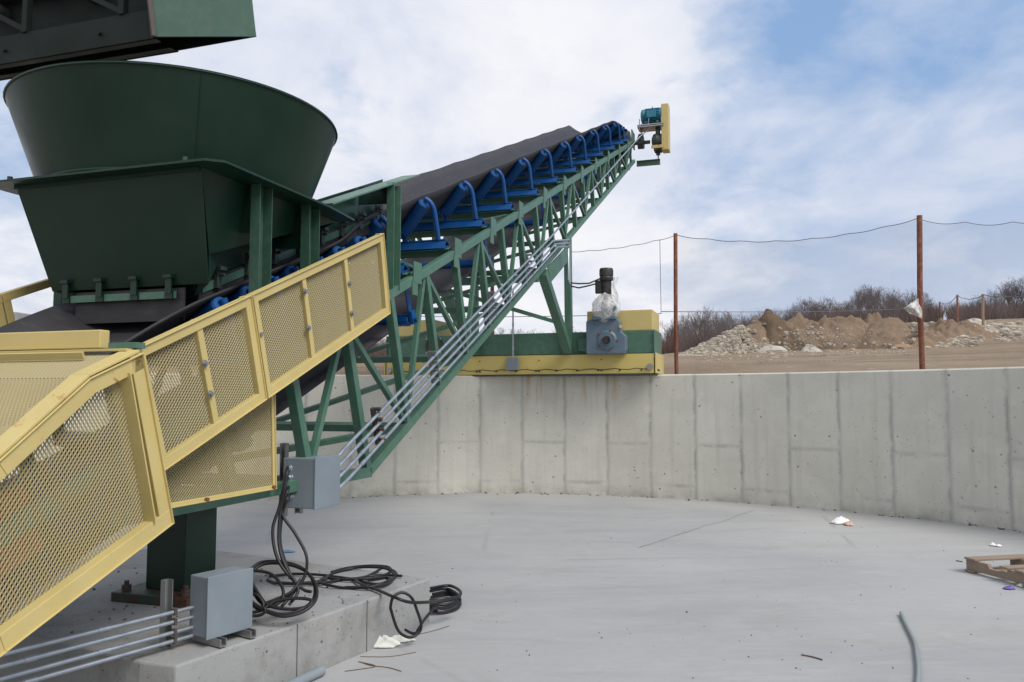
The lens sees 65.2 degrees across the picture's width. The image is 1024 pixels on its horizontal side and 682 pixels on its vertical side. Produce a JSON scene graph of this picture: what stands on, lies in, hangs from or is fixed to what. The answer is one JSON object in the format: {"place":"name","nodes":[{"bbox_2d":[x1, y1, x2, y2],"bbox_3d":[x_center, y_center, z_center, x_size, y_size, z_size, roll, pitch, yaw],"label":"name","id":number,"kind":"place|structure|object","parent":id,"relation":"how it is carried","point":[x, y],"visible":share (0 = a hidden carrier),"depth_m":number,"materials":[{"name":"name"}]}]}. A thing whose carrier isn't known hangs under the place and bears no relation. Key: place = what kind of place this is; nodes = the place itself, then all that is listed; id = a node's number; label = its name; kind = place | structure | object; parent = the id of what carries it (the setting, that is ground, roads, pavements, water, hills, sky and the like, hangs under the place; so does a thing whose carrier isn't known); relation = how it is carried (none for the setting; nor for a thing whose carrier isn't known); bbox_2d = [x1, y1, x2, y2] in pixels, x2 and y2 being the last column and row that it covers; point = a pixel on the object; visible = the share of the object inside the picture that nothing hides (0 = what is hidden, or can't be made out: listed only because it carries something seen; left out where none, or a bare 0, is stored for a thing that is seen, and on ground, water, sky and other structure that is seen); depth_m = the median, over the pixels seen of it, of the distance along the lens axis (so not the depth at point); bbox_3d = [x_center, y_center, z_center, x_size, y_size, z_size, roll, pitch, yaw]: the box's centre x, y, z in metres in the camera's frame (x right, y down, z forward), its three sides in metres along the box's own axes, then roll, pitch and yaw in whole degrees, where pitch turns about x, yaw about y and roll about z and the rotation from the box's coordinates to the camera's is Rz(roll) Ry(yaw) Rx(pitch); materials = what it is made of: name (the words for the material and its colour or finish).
{"place":"outdoors","nodes":[
{"label":"outdoors","id":0,"kind":"place"},
{"bbox_2d":[0,0,255,80],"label":"feed conveyor","id":1,"kind":"object","parent":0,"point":[36,33],"visible":0.99,"depth_m":6.12,"materials":[{"name":"metal"}]},
{"bbox_2d":[0,0,1023,343],"label":"sky","id":2,"kind":"structure","parent":0,"point":[791,120],"materials":[{"name":"blue"}]},
{"bbox_2d":[77,493,1023,681],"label":"floor","id":3,"kind":"structure","parent":0,"point":[590,566],"depth_m":6.90,"materials":[{"name":"concrete"}]},
{"bbox_2d":[0,549,429,681],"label":"concrete plinth","id":4,"kind":"structure","parent":3,"relation":"on","point":[333,630],"depth_m":4.76,"materials":[{"name":"concrete"}]},
{"bbox_2d":[111,485,218,607],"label":"support column","id":5,"kind":"structure","parent":4,"relation":"on","point":[181,550],"depth_m":5.27,"materials":[{"name":"metal"}]},
{"bbox_2d":[159,578,177,648],"bbox_3d":[-1.810,1.448,4.235,0.114,0.353,0.046,-3,-5,33],"label":"strut post","id":6,"kind":"object","parent":4,"relation":"on","point":[166,598],"visible":0.88,"depth_m":4.25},
{"bbox_2d":[0,625,192,681],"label":"conduit","id":7,"kind":"object","parent":6,"relation":"attached to","point":[78,658],"visible":1,"depth_m":3.83,"materials":[{"name":"metal"}]},
{"bbox_2d":[0,615,193,668],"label":"conduit","id":8,"kind":"object","parent":6,"relation":"attached to","point":[31,658],"visible":1,"depth_m":3.82,"materials":[{"name":"metal"}]},
{"bbox_2d":[2,605,193,656],"bbox_3d":[-2.433,1.357,3.227,0.027,0.027,2.600,-3,-5,33],"label":"conduit","id":9,"kind":"object","parent":6,"relation":"attached to","point":[85,633],"visible":1,"depth_m":3.86,"materials":[{"name":"metal"}]},
{"bbox_2d":[19,634,194,681],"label":"conduit","id":10,"kind":"object","parent":6,"relation":"attached to","point":[95,662],"visible":1,"depth_m":3.88,"materials":[{"name":"metal"}]},
{"bbox_2d":[189,566,256,647],"bbox_3d":[-1.576,1.445,4.378,0.240,0.364,0.294,-3,-5,33],"label":"junction box","id":11,"kind":"object","parent":4,"relation":"on","point":[221,600],"visible":0.99,"depth_m":4.31,"materials":[{"name":"grey paint"}]},
{"bbox_2d":[250,560,318,617],"bbox_3d":[-1.393,1.484,4.809,0.492,0.252,0.423,0,-4,0],"label":"cable coil","id":12,"kind":"object","parent":4,"relation":"on","point":[274,603],"visible":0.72,"depth_m":4.71,"materials":[{"name":"black rubber"}]},
{"bbox_2d":[266,564,401,589],"bbox_3d":[-1.298,1.720,5.850,0.990,0.040,0.752,0,-4,0],"label":"cable coil","id":13,"kind":"object","parent":4,"relation":"on","point":[368,577],"visible":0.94,"depth_m":5.79,"materials":[{"name":"black rubber"}]},
{"bbox_2d":[287,665,325,681],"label":"pipe","id":14,"kind":"object","parent":3,"relation":"on","point":[314,674],"visible":1,"depth_m":4.65,"materials":[{"name":"grey plastic"}]},
{"bbox_2d":[345,661,400,671],"bbox_3d":[-0.839,2.002,4.921,0.343,0.006,0.181,0,-4,0],"label":"twig","id":15,"kind":"object","parent":3,"relation":"on","point":[371,667],"visible":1,"depth_m":4.90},
{"bbox_2d":[373,635,400,647],"bbox_3d":[-0.880,2.001,5.359,0.273,0.063,0.168,0,-4,0],"label":"plastic sheet","id":16,"kind":"object","parent":3,"relation":"on","point":[384,641],"visible":0.66,"depth_m":5.31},
{"bbox_2d":[360,652,415,656],"bbox_3d":[-0.790,2.017,5.132,0.358,0.005,0.053,1,-4,-15],"label":"twig","id":17,"kind":"object","parent":3,"relation":"on","point":[386,656],"visible":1,"depth_m":5.11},
{"bbox_2d":[392,635,415,641],"bbox_3d":[-0.751,2.022,5.457,0.192,0.034,0.118,0,-4,0],"label":"plastic sheet","id":18,"kind":"object","parent":3,"relation":"on","point":[400,638],"visible":0.49,"depth_m":5.43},
{"bbox_2d":[352,577,461,613],"bbox_3d":[-0.636,1.890,5.926,0.704,0.358,1.384,-3,-5,32],"label":"cable coil","id":19,"kind":"object","parent":3,"relation":"on","point":[434,600],"visible":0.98,"depth_m":6.09,"materials":[{"name":"black rubber"}]},
{"bbox_2d":[389,591,437,638],"bbox_3d":[-0.617,1.825,5.454,0.138,0.316,0.573,-2,-5,27],"label":"cable loop","id":20,"kind":"object","parent":3,"relation":"on","point":[417,632],"visible":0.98,"depth_m":5.31,"materials":[{"name":"black rubber"}]},
{"bbox_2d":[29,492,1020,678],"bbox_3d":[1.203,2.106,8.752,11.556,0.345,8.761,0,-4,0],"label":"debris","id":21,"kind":"object","parent":3,"relation":"on","point":[124,619],"visible":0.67,"depth_m":6.10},
{"bbox_2d":[830,516,849,523],"bbox_3d":[4.086,2.217,9.937,0.283,0.087,0.193,0,-4,0],"label":"paper scrap","id":22,"kind":"object","parent":3,"relation":"on","point":[840,520],"visible":0.84,"depth_m":9.88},
{"bbox_2d":[899,611,920,681],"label":"hose","id":23,"kind":"object","parent":3,"relation":"on","point":[917,661],"visible":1,"depth_m":5.04,"materials":[{"name":"grey plastic"}]},
{"bbox_2d":[964,554,1023,586],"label":"pallet","id":24,"kind":"object","parent":3,"relation":"on","point":[1014,569],"visible":1,"depth_m":7.14,"materials":[{"name":"brown wood"}]},
{"bbox_2d":[150,318,1023,374],"bbox_3d":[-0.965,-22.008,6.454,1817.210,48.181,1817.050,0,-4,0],"label":"ground","id":25,"kind":"structure","parent":0,"point":[988,352],"depth_m":18.04,"materials":[{"name":"soil"}]},
{"bbox_2d":[14,312,30,320],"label":"block wall","id":26,"kind":"structure","parent":25,"relation":"on","point":[17,315],"depth_m":11.87,"materials":[{"name":"concrete"}]},
{"bbox_2d":[1,366,1023,530],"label":"concrete wall","id":27,"kind":"structure","parent":25,"relation":"on","point":[945,445],"depth_m":12.01,"materials":[{"name":"concrete"}]},
{"bbox_2d":[384,238,663,375],"bbox_3d":[-0.149,-0.577,12.588,4.669,2.227,2.889,-1,-4,18],"label":"wheel carriage","id":28,"kind":"object","parent":27,"relation":"on","point":[626,342],"visible":0.77,"depth_m":12.66,"materials":[{"name":"green paint"}]},
{"bbox_2d":[0,103,669,656],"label":"belt conveyor","id":29,"kind":"object","parent":28,"relation":"on","point":[138,457],"visible":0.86,"depth_m":4.87,"materials":[{"name":"metal"}]},
{"bbox_2d":[0,60,419,372],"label":"feed hopper","id":30,"kind":"object","parent":29,"relation":"attached to","point":[138,183],"visible":0.98,"depth_m":4.90,"materials":[{"name":"green paint"}]},
{"bbox_2d":[279,443,340,516],"bbox_3d":[-1.391,0.942,5.448,0.300,0.495,0.351,-1,-4,18],"label":"junction box","id":31,"kind":"object","parent":29,"relation":"attached to","point":[318,477],"visible":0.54,"depth_m":5.33,"materials":[{"name":"grey paint"}]},
{"bbox_2d":[271,466,311,606],"bbox_3d":[-1.433,1.195,4.990,0.246,0.812,0.554,3,-5,-32],"label":"hanging cable","id":32,"kind":"object","parent":31,"relation":"hanging from","point":[280,511],"visible":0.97,"depth_m":4.93,"materials":[{"name":"black rubber"}]},
{"bbox_2d":[340,246,569,488],"bbox_3d":[-0.205,-0.189,8.823,0.066,2.976,6.739,-1,-4,18],"label":"conduit","id":33,"kind":"object","parent":31,"relation":"attached to","point":[372,452],"visible":0.92,"depth_m":7.35,"materials":[{"name":"metal"}]},
{"bbox_2d":[427,351,440,383],"bbox_3d":[-0.712,0.239,7.317,0.082,0.297,0.133,-1,-4,18],"label":"pipe clamp","id":34,"kind":"object","parent":33,"relation":"attached to","point":[429,353],"visible":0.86,"depth_m":7.30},
{"bbox_2d":[487,291,496,318],"bbox_3d":[-0.218,-0.401,8.889,0.082,0.297,0.133,-1,-4,18],"label":"pipe clamp","id":35,"kind":"object","parent":33,"relation":"attached to","point":[489,293],"visible":0.86,"depth_m":8.87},
{"bbox_2d":[525,254,533,277],"bbox_3d":[0.228,-0.971,10.312,0.082,0.297,0.133,-1,-4,18],"label":"pipe clamp","id":36,"kind":"object","parent":33,"relation":"attached to","point":[527,264],"visible":0.87,"depth_m":10.30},
{"bbox_2d":[340,242,569,477],"bbox_3d":[-0.202,-0.250,8.848,0.066,2.958,6.780,-1,-4,18],"label":"conduit","id":37,"kind":"object","parent":29,"relation":"attached to","point":[369,444],"visible":0.91,"depth_m":7.35,"materials":[{"name":"metal"}]},
{"bbox_2d":[340,239,570,466],"bbox_3d":[-0.196,-0.311,8.882,0.066,2.940,6.840,-1,-4,18],"label":"conduit","id":38,"kind":"object","parent":29,"relation":"attached to","point":[373,429],"visible":0.91,"depth_m":7.27,"materials":[{"name":"metal"}]},
{"bbox_2d":[370,407,385,444],"bbox_3d":[-1.044,0.665,6.257,0.082,0.297,0.133,-1,-4,18],"label":"pipe clamp","id":39,"kind":"object","parent":38,"relation":"attached to","point":[373,410],"visible":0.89,"depth_m":6.24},
{"bbox_2d":[337,118,648,454],"bbox_3d":[0.892,-2.288,12.402,0.298,7.242,13.923,-1,-4,19],"label":"conduit","id":40,"kind":"object","parent":29,"relation":"attached to","point":[377,414],"visible":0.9,"depth_m":7.76,"materials":[{"name":"metal"}]},
{"bbox_2d":[506,358,518,369],"bbox_3d":[0.014,0.374,13.002,0.202,0.202,0.083,-1,-4,18],"label":"junction box","id":41,"kind":"object","parent":28,"relation":"attached to","point":[512,363],"visible":1,"depth_m":12.97,"materials":[{"name":"grey paint"}]},
{"bbox_2d":[512,291,513,357],"bbox_3d":[0.016,-0.269,13.054,0.034,1.110,0.035,0,-4,0],"label":"conduit","id":42,"kind":"object","parent":28,"relation":"attached to","point":[512,331],"visible":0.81,"depth_m":13.03,"materials":[{"name":"metal"}]},
{"bbox_2d":[571,278,598,288],"bbox_3d":[1.150,-0.904,12.401,0.638,0.215,0.037,3,-5,-39],"label":"motor cable","id":43,"kind":"object","parent":28,"relation":"attached to","point":[584,283],"visible":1,"depth_m":12.37,"materials":[{"name":"black rubber"}]},
{"bbox_2d":[592,277,620,322],"bbox_3d":[1.474,-0.632,12.520,0.450,0.721,0.400,0,-4,0],"label":"plastic wrap","id":44,"kind":"object","parent":28,"relation":"attached to","point":[609,305],"visible":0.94,"depth_m":12.40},
{"bbox_2d":[659,317,682,340],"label":"bare tree","id":45,"kind":"object","parent":25,"relation":"on","point":[671,328],"visible":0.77,"depth_m":91.38,"materials":[{"name":"grey plant"}]},
{"bbox_2d":[673,233,678,373],"bbox_3d":[2.743,-0.390,13.361,0.081,2.846,0.064,0,-4,0],"label":"steel pole","id":46,"kind":"object","parent":25,"relation":"on","point":[676,371],"visible":0.71,"depth_m":13.35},
{"bbox_2d":[580,236,672,251],"bbox_3d":[1.842,-1.643,13.501,1.824,0.276,0.010,0,-4,3],"label":"wire","id":47,"kind":"object","parent":46,"relation":"attached to","point":[621,247],"visible":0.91,"depth_m":13.50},
{"bbox_2d":[660,261,660,293],"bbox_3d":[2.491,-1.087,13.421,0.010,1.259,0.029,0,-4,0],"label":"wire","id":48,"kind":"object","parent":47,"relation":"hanging from","point":[660,277],"visible":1,"depth_m":13.41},
{"bbox_2d":[421,313,660,316],"bbox_3d":[-0.395,-0.510,15.224,6.856,0.376,0.011,-3,-5,33],"label":"wire","id":49,"kind":"object","parent":48,"relation":"attached to","point":[519,316],"visible":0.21,"depth_m":14.85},
{"bbox_2d":[661,306,934,311],"bbox_3d":[12.026,-1.131,26.798,0.013,3.196,32.812,-3,-5,35],"label":"wire","id":50,"kind":"object","parent":48,"relation":"attached to","point":[786,311],"visible":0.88,"depth_m":20.00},
{"bbox_2d":[677,218,916,241],"bbox_3d":[4.577,-1.767,13.008,3.766,0.295,0.011,-1,-4,14],"label":"wire","id":51,"kind":"object","parent":46,"relation":"attached to","point":[803,239],"visible":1,"depth_m":12.93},
{"bbox_2d":[669,310,695,340],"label":"bare tree","id":52,"kind":"object","parent":25,"relation":"on","point":[687,323],"visible":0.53,"depth_m":97.93,"materials":[{"name":"grey plant"}]},
{"bbox_2d":[682,317,702,338],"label":"bare tree","id":53,"kind":"object","parent":25,"relation":"on","point":[691,327],"visible":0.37,"depth_m":94.01,"materials":[{"name":"grey plant"}]},
{"bbox_2d":[368,295,1023,354],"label":"brush","id":54,"kind":"object","parent":25,"relation":"on","point":[1006,311],"visible":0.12,"depth_m":86.99,"materials":[{"name":"plant"}]},
{"bbox_2d":[683,312,722,341],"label":"bare tree","id":55,"kind":"object","parent":25,"relation":"on","point":[707,329],"visible":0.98,"depth_m":83.93,"materials":[{"name":"grey plant"}]},
{"bbox_2d":[686,307,721,339],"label":"bare tree","id":56,"kind":"object","parent":25,"relation":"on","point":[708,321],"visible":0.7,"depth_m":88.47,"materials":[{"name":"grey plant"}]},
{"bbox_2d":[691,305,724,335],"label":"bare tree","id":57,"kind":"object","parent":25,"relation":"on","point":[707,318],"visible":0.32,"depth_m":107.31,"materials":[{"name":"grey plant"}]},
{"bbox_2d":[711,314,736,333],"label":"bare tree","id":58,"kind":"object","parent":25,"relation":"on","point":[727,316],"visible":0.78,"depth_m":87.64,"materials":[{"name":"grey plant"}]},
{"bbox_2d":[679,316,773,355],"bbox_3d":[9.276,-0.139,34.296,5.343,2.141,3.900,0,-4,0],"label":"rubble pile","id":59,"kind":"object","parent":25,"relation":"on","point":[747,339],"visible":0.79,"depth_m":34.28,"materials":[{"name":"beige stone"}]},
{"bbox_2d":[760,346,787,352],"bbox_3d":[10.747,0.502,33.049,1.120,0.626,0.955,0,-4,0],"label":"boulder","id":60,"kind":"object","parent":25,"relation":"on","point":[764,349],"visible":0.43,"depth_m":32.74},
{"bbox_2d":[757,309,804,350],"bbox_3d":[11.398,-0.192,35.553,4.025,2.536,4.830,0,-4,0],"label":"dirt mound","id":61,"kind":"object","parent":25,"relation":"on","point":[776,326],"visible":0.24,"depth_m":34.70,"materials":[{"name":"brown soil"}]},
{"bbox_2d":[788,302,803,316],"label":"bare tree","id":62,"kind":"object","parent":25,"relation":"on","point":[793,313],"visible":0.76,"depth_m":91.20,"materials":[{"name":"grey plant"}]},
{"bbox_2d":[792,326,818,347],"bbox_3d":[12.494,0.119,36.684,4.370,1.686,3.910,0,-4,0],"label":"dirt mound","id":63,"kind":"object","parent":25,"relation":"on","point":[811,341],"visible":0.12,"depth_m":35.34,"materials":[{"name":"beige soil"}]},
{"bbox_2d":[783,312,813,328],"bbox_3d":[13.428,-0.209,37.710,5.980,2.362,4.600,0,-4,0],"label":"dirt mound","id":64,"kind":"object","parent":63,"relation":"on","point":[799,320],"visible":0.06,"depth_m":37.50,"materials":[{"name":"beige soil"}]},
{"bbox_2d":[801,302,819,319],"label":"bare tree","id":65,"kind":"object","parent":25,"relation":"on","point":[814,313],"visible":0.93,"depth_m":84.28,"materials":[{"name":"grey plant"}]},
{"bbox_2d":[801,298,820,315],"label":"bare tree","id":66,"kind":"object","parent":25,"relation":"on","point":[809,304],"visible":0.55,"depth_m":104.19,"materials":[{"name":"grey plant"}]},
{"bbox_2d":[801,347,822,351],"bbox_3d":[12.126,0.519,32.446,1.002,0.571,0.856,0,-4,0],"label":"boulder","id":67,"kind":"object","parent":25,"relation":"on","point":[810,349],"visible":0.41,"depth_m":32.20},
{"bbox_2d":[810,300,827,319],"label":"bare tree","id":68,"kind":"object","parent":25,"relation":"on","point":[819,308],"visible":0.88,"depth_m":84.28,"materials":[{"name":"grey plant"}]},
{"bbox_2d":[808,299,832,317],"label":"bare tree","id":69,"kind":"object","parent":25,"relation":"on","point":[821,306],"visible":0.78,"depth_m":87.00,"materials":[{"name":"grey plant"}]},
{"bbox_2d":[820,296,833,312],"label":"bare tree","id":70,"kind":"object","parent":25,"relation":"on","point":[827,304],"visible":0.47,"depth_m":105.52,"materials":[{"name":"grey plant"}]},
{"bbox_2d":[811,315,862,343],"bbox_3d":[14.596,-0.163,36.704,4.370,2.110,3.910,0,-4,0],"label":"dirt mound","id":71,"kind":"object","parent":25,"relation":"on","point":[824,322],"visible":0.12,"depth_m":36.38,"materials":[{"name":"beige soil"}]},
{"bbox_2d":[818,315,868,348],"bbox_3d":[15.448,-0.089,36.900,5.980,2.131,5.980,0,-4,0],"label":"dirt mound","id":72,"kind":"object","parent":25,"relation":"on","point":[843,323],"visible":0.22,"depth_m":35.40,"materials":[{"name":"beige soil"}]},
{"bbox_2d":[834,301,857,317],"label":"bare tree","id":73,"kind":"object","parent":25,"relation":"on","point":[847,309],"visible":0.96,"depth_m":84.11,"materials":[{"name":"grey plant"}]},
{"bbox_2d":[850,292,866,317],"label":"bare tree","id":74,"kind":"object","parent":25,"relation":"on","point":[860,307],"visible":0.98,"depth_m":84.56,"materials":[{"name":"grey plant"}]},
{"bbox_2d":[696,320,1023,365],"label":"loose stones","id":75,"kind":"object","parent":25,"relation":"on","point":[1007,330],"visible":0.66,"depth_m":34.12,"materials":[{"name":"stone"}]},
{"bbox_2d":[844,289,876,312],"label":"bare tree","id":76,"kind":"object","parent":25,"relation":"on","point":[861,299],"visible":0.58,"depth_m":93.99,"materials":[{"name":"grey plant"}]},
{"bbox_2d":[853,290,881,314],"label":"bare tree","id":77,"kind":"object","parent":25,"relation":"on","point":[866,307],"visible":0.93,"depth_m":84.67,"materials":[{"name":"grey plant"}]},
{"bbox_2d":[858,286,880,310],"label":"bare tree","id":78,"kind":"object","parent":25,"relation":"on","point":[869,294],"visible":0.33,"depth_m":103.22,"materials":[{"name":"grey plant"}]},
{"bbox_2d":[858,287,882,312],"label":"bare tree","id":79,"kind":"object","parent":25,"relation":"on","point":[870,293],"visible":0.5,"depth_m":95.17,"materials":[{"name":"grey plant"}]},
{"bbox_2d":[863,312,881,326],"bbox_3d":[16.581,-0.243,36.710,4.370,2.181,3.910,0,-4,0],"label":"dirt mound","id":80,"kind":"object","parent":25,"relation":"on","point":[869,319],"visible":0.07,"depth_m":36.41,"materials":[{"name":"beige soil"}]},
{"bbox_2d":[868,290,895,318],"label":"bare tree","id":81,"kind":"object","parent":25,"relation":"on","point":[883,301],"visible":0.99,"depth_m":84.28,"materials":[{"name":"grey plant"}]},
{"bbox_2d":[885,295,902,317],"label":"bare tree","id":82,"kind":"object","parent":25,"relation":"on","point":[890,307],"visible":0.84,"depth_m":84.40,"materials":[{"name":"grey plant"}]},
{"bbox_2d":[882,294,905,314],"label":"bare tree","id":83,"kind":"object","parent":25,"relation":"on","point":[894,304],"visible":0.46,"depth_m":87.29,"materials":[{"name":"grey plant"}]},
{"bbox_2d":[857,317,936,348],"bbox_3d":[16.526,-0.090,35.095,4.370,1.939,4.600,1,-4,-11],"label":"dirt mound","id":84,"kind":"object","parent":25,"relation":"on","point":[894,325],"visible":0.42,"depth_m":34.04,"materials":[{"name":"beige soil"}]},
{"bbox_2d":[888,288,905,307],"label":"bare tree","id":85,"kind":"object","parent":25,"relation":"on","point":[898,297],"visible":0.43,"depth_m":94.65,"materials":[{"name":"grey plant"}]},
{"bbox_2d":[890,344,911,348],"bbox_3d":[16.056,0.343,33.042,0.882,0.462,0.663,0,-4,0],"label":"boulder","id":86,"kind":"object","parent":25,"relation":"on","point":[902,346],"visible":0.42,"depth_m":32.83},
{"bbox_2d":[905,295,916,322],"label":"bare tree","id":87,"kind":"object","parent":25,"relation":"on","point":[913,304],"visible":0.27,"depth_m":84.74,"materials":[{"name":"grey plant"}]},
{"bbox_2d":[901,289,927,305],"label":"bare tree","id":88,"kind":"object","parent":25,"relation":"on","point":[907,293],"visible":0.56,"depth_m":98.10,"materials":[{"name":"grey plant"}]},
{"bbox_2d":[917,215,924,368],"bbox_3d":[6.382,-0.554,12.471,0.124,2.845,0.081,0,-4,0],"label":"steel pole","id":89,"kind":"object","parent":25,"relation":"on","point":[920,291],"visible":0.71,"depth_m":12.46,"materials":[{"name":"metal"}]},
{"bbox_2d":[904,301,921,317],"bbox_3d":[6.227,-0.527,12.381,0.388,0.365,0.112,1,-4,-15],"label":"plastic bag","id":90,"kind":"object","parent":89,"relation":"hanging from","point":[915,307],"visible":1,"depth_m":12.36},
{"bbox_2d":[923,220,1023,225],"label":"wire","id":91,"kind":"object","parent":89,"relation":"attached to","point":[972,223],"visible":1,"depth_m":12.21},
{"bbox_2d":[924,327,952,342],"bbox_3d":[18.245,0.061,36.688,4.370,1.447,3.910,0,-4,0],"label":"dirt mound","id":92,"kind":"object","parent":25,"relation":"on","point":[935,336],"visible":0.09,"depth_m":35.26,"materials":[{"name":"beige soil"}]},
{"bbox_2d":[956,295,958,321],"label":"fence post","id":93,"kind":"object","parent":25,"relation":"on","point":[957,312],"visible":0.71,"depth_m":72.34,"materials":[{"name":"wood"}]},
{"bbox_2d":[926,318,1000,338],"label":"dirt mound","id":94,"kind":"object","parent":25,"relation":"on","point":[950,328],"visible":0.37,"depth_m":43.48,"materials":[{"name":"beige soil"}]},
{"bbox_2d":[968,318,985,324],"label":"boulder","id":95,"kind":"object","parent":25,"relation":"on","point":[976,320],"visible":0.36,"depth_m":65.82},
{"bbox_2d":[981,294,984,324],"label":"fence post","id":96,"kind":"object","parent":25,"relation":"on","point":[982,310],"visible":0.71,"depth_m":58.24,"materials":[{"name":"brown wood"}]},
{"bbox_2d":[980,294,998,308],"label":"bare tree","id":97,"kind":"object","parent":25,"relation":"on","point":[990,300],"visible":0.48,"depth_m":86.50,"materials":[{"name":"grey plant"}]},
{"bbox_2d":[985,291,1004,307],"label":"bare tree","id":98,"kind":"object","parent":25,"relation":"on","point":[996,299],"visible":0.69,"depth_m":86.08,"materials":[{"name":"grey plant"}]},
{"bbox_2d":[987,286,1018,307],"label":"bare tree","id":99,"kind":"object","parent":25,"relation":"on","point":[1007,294],"visible":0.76,"depth_m":89.22,"materials":[{"name":"grey plant"}]},
{"bbox_2d":[994,279,1013,305],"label":"bare tree","id":100,"kind":"object","parent":25,"relation":"on","point":[1003,290],"visible":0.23,"depth_m":98.16,"materials":[{"name":"grey plant"}]},
{"bbox_2d":[995,280,1016,303],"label":"bare tree","id":101,"kind":"object","parent":25,"relation":"on","point":[1009,293],"visible":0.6,"depth_m":93.14,"materials":[{"name":"grey plant"}]},
{"bbox_2d":[995,284,1023,303],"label":"bare tree","id":102,"kind":"object","parent":25,"relation":"on","point":[1013,295],"visible":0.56,"depth_m":92.90,"materials":[{"name":"grey plant"}]},
{"bbox_2d":[996,275,1023,304],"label":"bare tree","id":103,"kind":"object","parent":25,"relation":"on","point":[1015,286],"visible":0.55,"depth_m":93.32,"materials":[{"name":"grey plant"}]},
{"bbox_2d":[1003,281,1023,297],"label":"bare tree","id":104,"kind":"object","parent":25,"relation":"on","point":[1014,288],"visible":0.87,"depth_m":92.18,"materials":[{"name":"grey plant"}]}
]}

